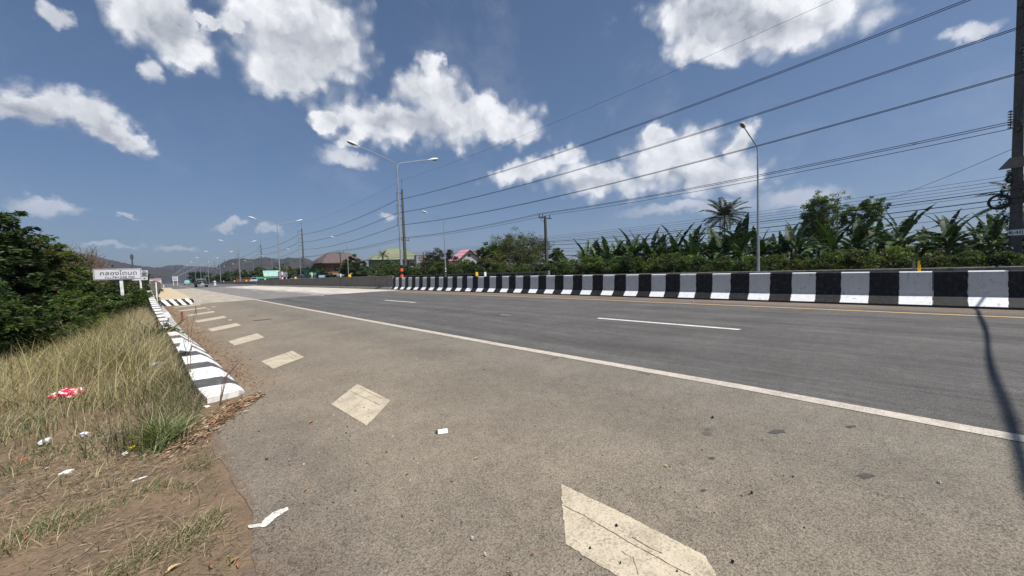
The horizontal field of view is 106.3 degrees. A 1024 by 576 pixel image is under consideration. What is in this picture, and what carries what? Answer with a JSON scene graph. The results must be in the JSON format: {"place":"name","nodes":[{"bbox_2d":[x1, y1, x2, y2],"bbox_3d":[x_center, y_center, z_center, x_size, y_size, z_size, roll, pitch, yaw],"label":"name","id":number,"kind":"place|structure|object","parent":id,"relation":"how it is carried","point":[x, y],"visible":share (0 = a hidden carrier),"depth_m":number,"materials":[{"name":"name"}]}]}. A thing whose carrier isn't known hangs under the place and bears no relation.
{"place":"outdoors","nodes":[
{"label":"outdoors","id":0,"kind":"place"},
{"bbox_2d":[0,303,221,505],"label":"dry grass","id":1,"kind":"structure","parent":0,"point":[103,365],"depth_m":4.13,"materials":[{"name":"plant"}]},
{"bbox_2d":[57,254,189,283],"bbox_3d":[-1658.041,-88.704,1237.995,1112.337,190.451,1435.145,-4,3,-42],"label":"hill","id":2,"kind":"structure","parent":0,"point":[163,274],"depth_m":1400.48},
{"bbox_2d":[159,265,212,274],"bbox_3d":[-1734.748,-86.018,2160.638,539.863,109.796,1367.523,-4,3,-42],"label":"hill","id":3,"kind":"structure","parent":0,"point":[176,268],"depth_m":2063.21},
{"bbox_2d":[162,283,249,288],"bbox_3d":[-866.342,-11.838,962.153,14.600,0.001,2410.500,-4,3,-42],"label":"road","id":4,"kind":"structure","parent":0,"point":[178,286],"depth_m":95.02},
{"bbox_2d":[176,285,1023,441],"bbox_3d":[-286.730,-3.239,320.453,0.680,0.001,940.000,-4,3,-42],"label":"edge line","id":5,"kind":"object","parent":4,"relation":"on","point":[983,431],"visible":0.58,"depth_m":3.39,"materials":[{"name":"paint"}]},
{"bbox_2d":[178,283,1023,317],"bbox_3d":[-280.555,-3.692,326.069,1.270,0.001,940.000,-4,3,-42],"label":"yellow line","id":6,"kind":"object","parent":4,"relation":"on","point":[739,305],"visible":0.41,"depth_m":9.73,"materials":[{"name":"paint"}]},
{"bbox_2d":[203,257,312,277],"bbox_3d":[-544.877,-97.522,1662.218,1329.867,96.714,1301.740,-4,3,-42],"label":"hill","id":7,"kind":"structure","parent":0,"point":[271,262],"depth_m":1346.65,"materials":[{"name":"plant"}]},
{"bbox_2d":[174,286,392,303],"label":"bridge deck","id":8,"kind":"structure","parent":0,"point":[201,296],"depth_m":32.76,"materials":[{"name":"concrete"}]},
{"bbox_2d":[158,288,193,305],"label":"traffic island","id":9,"kind":"structure","parent":8,"relation":"on","point":[170,297],"depth_m":20.38,"materials":[{"name":"concrete"}]},
{"bbox_2d":[257,274,393,289],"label":"concrete barrier","id":10,"kind":"object","parent":8,"relation":"on","point":[377,282],"visible":0.95,"depth_m":40.36,"materials":[{"name":"concrete"}]},
{"bbox_2d":[0,258,1002,575],"bbox_3d":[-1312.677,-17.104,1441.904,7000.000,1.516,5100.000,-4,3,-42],"label":"ground","id":11,"kind":"structure","parent":0,"point":[152,506],"depth_m":1.97,"materials":[{"name":"soil"}]},
{"bbox_2d":[0,210,64,309],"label":"leafy shrub","id":12,"kind":"object","parent":11,"relation":"on","point":[19,268],"visible":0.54,"depth_m":12.92,"materials":[{"name":"green plant"}]},
{"bbox_2d":[0,282,71,363],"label":"leafy shrub","id":13,"kind":"object","parent":11,"relation":"on","point":[16,322],"visible":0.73,"depth_m":8.70,"materials":[{"name":"green plant"}]},
{"bbox_2d":[3,234,96,302],"bbox_3d":[-17.880,0.192,14.513,3.039,4.554,3.261,-4,3,-42],"label":"leafy shrub","id":14,"kind":"object","parent":11,"relation":"on","point":[57,255],"visible":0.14,"depth_m":14.49,"materials":[{"name":"green plant"}]},
{"bbox_2d":[9,304,98,344],"bbox_3d":[-11.869,1.411,9.892,1.867,1.976,1.743,-4,3,-42],"label":"leafy shrub","id":15,"kind":"object","parent":11,"relation":"on","point":[67,321],"visible":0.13,"depth_m":9.94,"materials":[{"name":"green plant"}]},
{"bbox_2d":[47,387,84,398],"bbox_3d":[-4.489,1.060,3.865,0.278,0.095,0.157,-4,3,-34],"label":"plastic bag","id":16,"kind":"object","parent":11,"relation":"on","point":[64,391],"visible":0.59,"depth_m":3.84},
{"bbox_2d":[42,289,109,333],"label":"leafy shrub","id":17,"kind":"object","parent":11,"relation":"on","point":[88,308],"visible":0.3,"depth_m":11.48,"materials":[{"name":"green plant"}]},
{"bbox_2d":[52,248,110,294],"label":"leafy shrub","id":18,"kind":"object","parent":11,"relation":"on","point":[89,275],"visible":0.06,"depth_m":17.88,"materials":[{"name":"green plant"}]},
{"bbox_2d":[63,243,116,280],"bbox_3d":[-35.586,-0.835,31.969,3.684,6.254,3.614,-3,3,-19],"label":"bare tree","id":19,"kind":"object","parent":11,"relation":"on","point":[93,259],"visible":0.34,"depth_m":32.04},
{"bbox_2d":[72,274,124,301],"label":"leafy shrub","id":20,"kind":"object","parent":11,"relation":"on","point":[100,291],"visible":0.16,"depth_m":16.23,"materials":[{"name":"green plant"}]},
{"bbox_2d":[95,292,121,320],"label":"leafy shrub","id":21,"kind":"object","parent":11,"relation":"on","point":[112,298],"visible":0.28,"depth_m":14.20,"materials":[{"name":"green plant"}]},
{"bbox_2d":[93,268,141,295],"bbox_3d":[-15.783,0.531,15.457,1.358,2.617,0.133,-4,3,-42],"label":"place name sign","id":22,"kind":"object","parent":11,"relation":"on","point":[120,275],"visible":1,"depth_m":15.39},
{"bbox_2d":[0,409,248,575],"bbox_3d":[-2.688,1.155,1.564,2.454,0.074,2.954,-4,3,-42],"label":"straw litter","id":23,"kind":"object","parent":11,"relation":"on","point":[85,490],"visible":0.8,"depth_m":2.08,"materials":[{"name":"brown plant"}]},
{"bbox_2d":[0,438,256,575],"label":"short grass","id":24,"kind":"structure","parent":11,"relation":"on","point":[53,520],"depth_m":1.77,"materials":[{"name":"plant"}]},
{"bbox_2d":[107,290,161,317],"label":"leafy shrub","id":25,"kind":"object","parent":11,"relation":"on","point":[133,299],"visible":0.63,"depth_m":13.61,"materials":[{"name":"green plant"}]},
{"bbox_2d":[106,280,163,293],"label":"leafy shrub","id":26,"kind":"object","parent":11,"relation":"on","point":[132,285],"visible":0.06,"depth_m":28.01,"materials":[{"name":"green plant"}]},
{"bbox_2d":[73,403,217,461],"bbox_3d":[-2.449,1.027,2.705,0.903,0.234,0.840,-1,3,27],"label":"grass tuft","id":27,"kind":"object","parent":11,"relation":"on","point":[162,434],"visible":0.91,"depth_m":2.71,"materials":[{"name":"plant"}]},
{"bbox_2d":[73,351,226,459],"bbox_3d":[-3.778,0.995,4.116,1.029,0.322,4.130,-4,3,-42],"label":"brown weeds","id":28,"kind":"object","parent":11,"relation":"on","point":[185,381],"visible":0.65,"depth_m":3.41,"materials":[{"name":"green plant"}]},
{"bbox_2d":[112,317,187,345],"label":"grass","id":29,"kind":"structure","parent":11,"relation":"on","point":[166,329],"depth_m":6.79,"materials":[{"name":"green plant"}]},
{"bbox_2d":[123,391,264,465],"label":"bark litter","id":30,"kind":"object","parent":11,"relation":"on","point":[225,410],"visible":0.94,"depth_m":3.07,"materials":[{"name":"brown plant"}]},
{"bbox_2d":[147,291,244,403],"bbox_3d":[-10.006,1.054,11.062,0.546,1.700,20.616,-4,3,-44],"label":"kerb","id":31,"kind":"structure","parent":11,"relation":"on","point":[208,364],"depth_m":4.61,"materials":[{"name":"paint"}]},
{"bbox_2d":[308,252,365,277],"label":"brown house","id":32,"kind":"structure","parent":11,"relation":"on","point":[327,259],"depth_m":122.62,"materials":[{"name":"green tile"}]},
{"bbox_2d":[336,254,368,276],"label":"round tree","id":33,"kind":"object","parent":11,"relation":"on","point":[355,268],"visible":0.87,"depth_m":98.23,"materials":[{"name":"green plant"}]},
{"bbox_2d":[364,248,417,275],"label":"green house","id":34,"kind":"structure","parent":11,"relation":"on","point":[390,252],"depth_m":114.68,"materials":[{"name":"tile"}]},
{"bbox_2d":[396,180,408,266],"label":"power pole","id":35,"kind":"object","parent":11,"relation":"on","point":[404,240],"visible":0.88,"depth_m":80.46,"materials":[{"name":"concrete"}]},
{"bbox_2d":[417,247,458,271],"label":"dark tree","id":36,"kind":"object","parent":11,"relation":"on","point":[431,262],"visible":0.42,"depth_m":71.54,"materials":[{"name":"green plant"}]},
{"bbox_2d":[432,261,455,276],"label":"verge shrub","id":37,"kind":"object","parent":11,"relation":"on","point":[440,267],"visible":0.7,"depth_m":63.57,"materials":[{"name":"green plant"}]},
{"bbox_2d":[450,249,479,267],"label":"pink roofed house","id":38,"kind":"structure","parent":11,"relation":"on","point":[470,255],"depth_m":112.27,"materials":[{"name":"metal"}]},
{"bbox_2d":[394,271,549,277],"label":"bridge railing","id":39,"kind":"object","parent":11,"relation":"on","point":[504,273],"visible":0.38,"depth_m":52.81,"materials":[{"name":"metal"}]},
{"bbox_2d":[475,242,502,265],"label":"leafy tree","id":40,"kind":"object","parent":11,"relation":"on","point":[487,251],"visible":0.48,"depth_m":63.06,"materials":[{"name":"green plant"}]},
{"bbox_2d":[477,250,515,271],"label":"leafy tree","id":41,"kind":"object","parent":11,"relation":"on","point":[487,261],"visible":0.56,"depth_m":58.96,"materials":[{"name":"green plant"}]},
{"bbox_2d":[486,226,553,265],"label":"broad tree","id":42,"kind":"object","parent":11,"relation":"on","point":[534,257],"visible":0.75,"depth_m":63.67,"materials":[{"name":"green plant"}]},
{"bbox_2d":[532,258,572,274],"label":"verge shrub","id":43,"kind":"object","parent":11,"relation":"on","point":[546,267],"visible":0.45,"depth_m":47.16,"materials":[{"name":"green plant"}]},
{"bbox_2d":[571,260,603,274],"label":"verge shrub","id":44,"kind":"object","parent":11,"relation":"on","point":[585,271],"visible":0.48,"depth_m":43.29,"materials":[{"name":"green plant"}]},
{"bbox_2d":[163,300,1023,575],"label":"road shoulder","id":45,"kind":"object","parent":11,"relation":"on","point":[903,512],"visible":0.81,"depth_m":2.22},
{"bbox_2d":[164,306,274,387],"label":"leaf litter","id":46,"kind":"object","parent":45,"relation":"on","point":[198,338],"visible":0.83,"depth_m":6.31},
{"bbox_2d":[248,507,288,527],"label":"paper litter","id":47,"kind":"object","parent":45,"relation":"on","point":[271,517],"visible":1,"depth_m":1.84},
{"bbox_2d":[262,351,302,368],"bbox_3d":[-3.282,1.018,5.517,0.499,0.001,1.170,-2,3,2],"label":"hatch bar","id":48,"kind":"object","parent":45,"relation":"on","point":[276,361],"visible":1,"depth_m":5.46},
{"bbox_2d":[332,384,390,424],"bbox_3d":[-1.394,1.042,3.517,0.421,0.001,1.222,-4,3,-42],"label":"hatch bar","id":49,"kind":"object","parent":45,"relation":"on","point":[351,400],"visible":1,"depth_m":3.46,"materials":[{"name":"paint"}]},
{"bbox_2d":[561,484,715,575],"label":"hatch bar","id":50,"kind":"object","parent":45,"relation":"on","point":[583,533],"visible":1,"depth_m":1.59,"materials":[{"name":"paint"}]},
{"bbox_2d":[604,251,647,273],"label":"verge shrub","id":51,"kind":"object","parent":11,"relation":"on","point":[625,263],"visible":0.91,"depth_m":38.63,"materials":[{"name":"green plant"}]},
{"bbox_2d":[608,228,651,260],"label":"banana plant","id":52,"kind":"object","parent":11,"relation":"on","point":[632,250],"visible":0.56,"depth_m":44.61,"materials":[{"name":"green plant"}]},
{"bbox_2d":[627,252,664,273],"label":"verge shrub","id":53,"kind":"object","parent":11,"relation":"on","point":[650,258],"visible":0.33,"depth_m":39.59,"materials":[{"name":"green plant"}]},
{"bbox_2d":[631,229,674,257],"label":"banana plant","id":54,"kind":"object","parent":11,"relation":"on","point":[653,248],"visible":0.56,"depth_m":41.47,"materials":[{"name":"green plant"}]},
{"bbox_2d":[643,252,684,272],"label":"verge shrub","id":55,"kind":"object","parent":11,"relation":"on","point":[659,266],"visible":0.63,"depth_m":36.62,"materials":[{"name":"green plant"}]},
{"bbox_2d":[662,223,708,257],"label":"banana plant","id":56,"kind":"object","parent":11,"relation":"on","point":[672,239],"visible":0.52,"depth_m":41.59,"materials":[{"name":"green plant"}]},
{"bbox_2d":[663,255,713,272],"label":"verge shrub","id":57,"kind":"object","parent":11,"relation":"on","point":[689,264],"visible":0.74,"depth_m":34.80,"materials":[{"name":"green plant"}]},
{"bbox_2d":[667,232,713,259],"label":"banana plant","id":58,"kind":"object","parent":11,"relation":"on","point":[691,246],"visible":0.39,"depth_m":38.59,"materials":[{"name":"green plant"}]},
{"bbox_2d":[696,255,735,271],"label":"verge shrub","id":59,"kind":"object","parent":11,"relation":"on","point":[721,265],"visible":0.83,"depth_m":33.41,"materials":[{"name":"green plant"}]},
{"bbox_2d":[697,228,751,263],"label":"banana plant","id":60,"kind":"object","parent":11,"relation":"on","point":[718,245],"visible":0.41,"depth_m":39.23,"materials":[{"name":"green plant"}]},
{"bbox_2d":[699,197,751,233],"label":"coconut palm","id":61,"kind":"object","parent":11,"relation":"on","point":[725,211],"visible":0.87,"depth_m":82.40,"materials":[{"name":"green plant"}]},
{"bbox_2d":[704,212,779,260],"bbox_3d":[23.052,-4.073,38.694,5.810,6.802,6.957,-1,3,10],"label":"banana plant","id":62,"kind":"object","parent":11,"relation":"on","point":[742,237],"visible":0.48,"depth_m":38.02,"materials":[{"name":"green plant"}]},
{"bbox_2d":[715,230,768,259],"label":"banana plant","id":63,"kind":"object","parent":11,"relation":"on","point":[739,252],"visible":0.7,"depth_m":35.44,"materials":[{"name":"green plant"}]},
{"bbox_2d":[740,122,759,270],"bbox_3d":[17.484,-6.156,28.145,3.930,10.967,0.302,-4,3,-42],"label":"street lamp","id":64,"kind":"object","parent":11,"relation":"on","point":[742,125],"visible":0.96,"depth_m":29.32,"materials":[{"name":"metal"}]},
{"bbox_2d":[728,258,773,271],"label":"verge shrub","id":65,"kind":"object","parent":11,"relation":"on","point":[745,266],"visible":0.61,"depth_m":30.99,"materials":[{"name":"green plant"}]},
{"bbox_2d":[733,230,778,258],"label":"banana plant","id":66,"kind":"object","parent":11,"relation":"on","point":[762,243],"visible":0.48,"depth_m":36.06,"materials":[{"name":"green plant"}]},
{"bbox_2d":[753,254,789,270],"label":"verge shrub","id":67,"kind":"object","parent":11,"relation":"on","point":[781,263],"visible":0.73,"depth_m":30.64,"materials":[{"name":"green plant"}]},
{"bbox_2d":[762,230,812,260],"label":"banana plant","id":68,"kind":"object","parent":11,"relation":"on","point":[782,248],"visible":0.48,"depth_m":33.73,"materials":[{"name":"green plant"}]},
{"bbox_2d":[760,221,818,257],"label":"banana plant","id":69,"kind":"object","parent":11,"relation":"on","point":[788,233],"visible":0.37,"depth_m":35.17,"materials":[{"name":"green plant"}]},
{"bbox_2d":[765,221,828,267],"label":"banana plant","id":70,"kind":"object","parent":11,"relation":"on","point":[797,243],"visible":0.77,"depth_m":33.33,"materials":[{"name":"green plant"}]},
{"bbox_2d":[794,261,835,269],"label":"verge shrub","id":71,"kind":"object","parent":11,"relation":"on","point":[817,266],"visible":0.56,"depth_m":28.29,"materials":[{"name":"green plant"}]},
{"bbox_2d":[795,251,843,269],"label":"verge shrub","id":72,"kind":"object","parent":11,"relation":"on","point":[826,258],"visible":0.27,"depth_m":29.12,"materials":[{"name":"green plant"}]},
{"bbox_2d":[799,190,855,242],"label":"feathery tree","id":73,"kind":"object","parent":11,"relation":"on","point":[820,201],"visible":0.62,"depth_m":49.15,"materials":[{"name":"green plant"}]},
{"bbox_2d":[798,218,879,260],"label":"banana plant","id":74,"kind":"object","parent":11,"relation":"on","point":[833,244],"visible":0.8,"depth_m":30.50,"materials":[{"name":"green plant"}]},
{"bbox_2d":[830,249,879,269],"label":"verge shrub","id":75,"kind":"object","parent":11,"relation":"on","point":[860,259],"visible":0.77,"depth_m":25.89,"materials":[{"name":"green plant"}]},
{"bbox_2d":[813,215,903,251],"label":"banana plant","id":76,"kind":"object","parent":11,"relation":"on","point":[858,234],"visible":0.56,"depth_m":31.11,"materials":[{"name":"green plant"}]},
{"bbox_2d":[839,196,891,242],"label":"feathery tree","id":77,"kind":"object","parent":11,"relation":"on","point":[865,204],"visible":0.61,"depth_m":44.83,"materials":[{"name":"green plant"}]},
{"bbox_2d":[870,245,915,268],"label":"verge shrub","id":78,"kind":"object","parent":11,"relation":"on","point":[887,256],"visible":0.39,"depth_m":26.48,"materials":[{"name":"green plant"}]},
{"bbox_2d":[852,203,954,256],"bbox_3d":[28.855,-3.287,28.771,5.189,5.605,4.940,-3,3,-16],"label":"banana plant","id":79,"kind":"object","parent":11,"relation":"on","point":[900,236],"visible":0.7,"depth_m":28.32,"materials":[{"name":"green plant"}]},
{"bbox_2d":[856,208,952,258],"bbox_3d":[30.295,-3.507,29.683,5.035,5.895,6.030,-3,3,-28],"label":"banana plant","id":80,"kind":"object","parent":11,"relation":"on","point":[902,229],"visible":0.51,"depth_m":29.32,"materials":[{"name":"green plant"}]},
{"bbox_2d":[882,253,935,268],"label":"verge shrub","id":81,"kind":"object","parent":11,"relation":"on","point":[906,262],"visible":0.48,"depth_m":24.30,"materials":[{"name":"green plant"}]},
{"bbox_2d":[908,213,985,258],"bbox_3d":[32.174,-3.091,28.035,4.381,5.011,4.659,-3,3,-18],"label":"banana plant","id":82,"kind":"object","parent":11,"relation":"on","point":[958,234],"visible":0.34,"depth_m":28.19,"materials":[{"name":"green plant"}]},
{"bbox_2d":[895,215,1004,256],"bbox_3d":[30.043,-2.812,26.558,4.833,4.690,4.502,-2,3,1],"label":"banana plant","id":83,"kind":"object","parent":11,"relation":"on","point":[949,235],"visible":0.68,"depth_m":26.16,"materials":[{"name":"green plant"}]},
{"bbox_2d":[928,250,986,267],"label":"verge shrub","id":84,"kind":"object","parent":11,"relation":"on","point":[962,261],"visible":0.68,"depth_m":23.06,"materials":[{"name":"green plant"}]},
{"bbox_2d":[920,244,1000,267],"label":"verge shrub","id":85,"kind":"object","parent":11,"relation":"on","point":[956,250],"visible":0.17,"depth_m":24.07,"materials":[{"name":"green plant"}]},
{"bbox_2d":[931,212,1008,252],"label":"banana plant","id":86,"kind":"object","parent":11,"relation":"on","point":[1002,235],"visible":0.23,"depth_m":28.34,"materials":[{"name":"green plant"}]},
{"bbox_2d":[944,213,1013,253],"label":"banana plant","id":87,"kind":"object","parent":11,"relation":"on","point":[990,244],"visible":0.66,"depth_m":24.90,"materials":[{"name":"green plant"}]},
{"bbox_2d":[952,248,1023,266],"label":"verge shrub","id":88,"kind":"object","parent":11,"relation":"on","point":[1007,258],"visible":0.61,"depth_m":22.19,"materials":[{"name":"green plant"}]},
{"bbox_2d":[972,175,1023,254],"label":"coconut palm","id":89,"kind":"object","parent":11,"relation":"on","point":[985,210],"visible":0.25,"depth_m":30.49,"materials":[{"name":"green plant"}]},
{"bbox_2d":[998,0,1023,265],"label":"power pole","id":90,"kind":"object","parent":11,"relation":"on","point":[1015,162],"visible":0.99,"depth_m":22.65,"materials":[{"name":"concrete"}]},
{"bbox_2d":[211,0,964,266],"bbox_3d":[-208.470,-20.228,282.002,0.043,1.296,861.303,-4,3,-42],"label":"power line","id":91,"kind":"object","parent":90,"relation":"attached to","point":[706,99],"visible":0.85,"depth_m":32.22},
{"bbox_2d":[228,0,969,261],"bbox_3d":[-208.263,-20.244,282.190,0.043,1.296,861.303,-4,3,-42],"label":"power line","id":92,"kind":"object","parent":90,"relation":"attached to","point":[699,103],"visible":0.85,"depth_m":32.52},
{"bbox_2d":[207,73,1022,272],"bbox_3d":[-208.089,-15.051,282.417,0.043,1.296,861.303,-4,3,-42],"label":"power line","id":93,"kind":"object","parent":90,"relation":"attached to","point":[734,152],"visible":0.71,"depth_m":30.86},
{"bbox_2d":[211,27,1023,269],"bbox_3d":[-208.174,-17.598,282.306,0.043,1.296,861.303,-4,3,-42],"label":"power line","id":94,"kind":"object","parent":90,"relation":"attached to","point":[751,116],"visible":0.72,"depth_m":30.17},
{"bbox_2d":[212,25,1023,268],"bbox_3d":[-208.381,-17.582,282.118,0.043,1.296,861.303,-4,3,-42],"label":"power line","id":95,"kind":"object","parent":90,"relation":"attached to","point":[742,118],"visible":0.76,"depth_m":30.41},
{"bbox_2d":[228,71,1023,268],"bbox_3d":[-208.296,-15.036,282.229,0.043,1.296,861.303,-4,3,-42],"label":"power line","id":96,"kind":"object","parent":90,"relation":"attached to","point":[738,150],"visible":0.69,"depth_m":30.52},
{"bbox_2d":[251,119,1023,268],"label":"power line","id":97,"kind":"object","parent":90,"relation":"attached to","point":[749,176],"visible":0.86,"depth_m":30.76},
{"bbox_2d":[269,128,1011,265],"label":"power line","id":98,"kind":"object","parent":90,"relation":"attached to","point":[744,182],"visible":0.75,"depth_m":32.55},
{"bbox_2d":[265,121,1023,265],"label":"power line","id":99,"kind":"object","parent":90,"relation":"attached to","point":[736,180],"visible":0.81,"depth_m":31.41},
{"bbox_2d":[323,197,1023,268],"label":"telephone cable","id":100,"kind":"object","parent":90,"relation":"attached to","point":[768,227],"visible":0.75,"depth_m":30.65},
{"bbox_2d":[325,188,1023,266],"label":"telephone cable","id":101,"kind":"object","parent":90,"relation":"attached to","point":[761,221],"visible":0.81,"depth_m":31.04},
{"bbox_2d":[367,202,1023,266],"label":"telephone cable","id":102,"kind":"object","parent":90,"relation":"attached to","point":[782,230],"visible":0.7,"depth_m":30.05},
{"bbox_2d":[992,170,1013,237],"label":"climbing vine","id":103,"kind":"object","parent":90,"relation":"hanging from","point":[1009,176],"visible":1,"depth_m":23.10,"materials":[{"name":"green plant"}]},
{"bbox_2d":[0,0,1023,269],"label":"sky","id":104,"kind":"structure","parent":0,"point":[152,131],"materials":[{"name":"blue"}]},
{"bbox_2d":[215,349,858,573],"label":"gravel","id":105,"kind":"structure","parent":0,"point":[504,468],"depth_m":2.43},
{"bbox_2d":[259,290,1023,434],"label":"road","id":106,"kind":"structure","parent":0,"point":[959,367],"depth_m":5.79,"materials":[{"name":"asphalt"}]},
{"bbox_2d":[390,261,1023,309],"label":"striped barrier","id":107,"kind":"object","parent":106,"relation":"on","point":[997,289],"visible":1,"depth_m":11.01,"materials":[{"name":"concrete"}]},
{"bbox_3d":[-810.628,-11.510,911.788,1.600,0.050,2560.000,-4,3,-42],"label":"median","id":108,"kind":"structure","parent":0,"visible":0},
{"bbox_2d":[346,140,437,277],"bbox_3d":[-8.916,-5.367,30.357,7.614,10.967,0.302,-4,3,-42],"label":"double street lamp","id":109,"kind":"object","parent":108,"relation":"on","point":[399,222],"visible":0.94,"depth_m":30.31,"materials":[{"name":"metal"}]},
{"bbox_2d":[236,266,1023,292],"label":"median barrier","id":110,"kind":"object","parent":108,"relation":"on","point":[940,269],"visible":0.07,"depth_m":10.85,"materials":[{"name":"concrete"}]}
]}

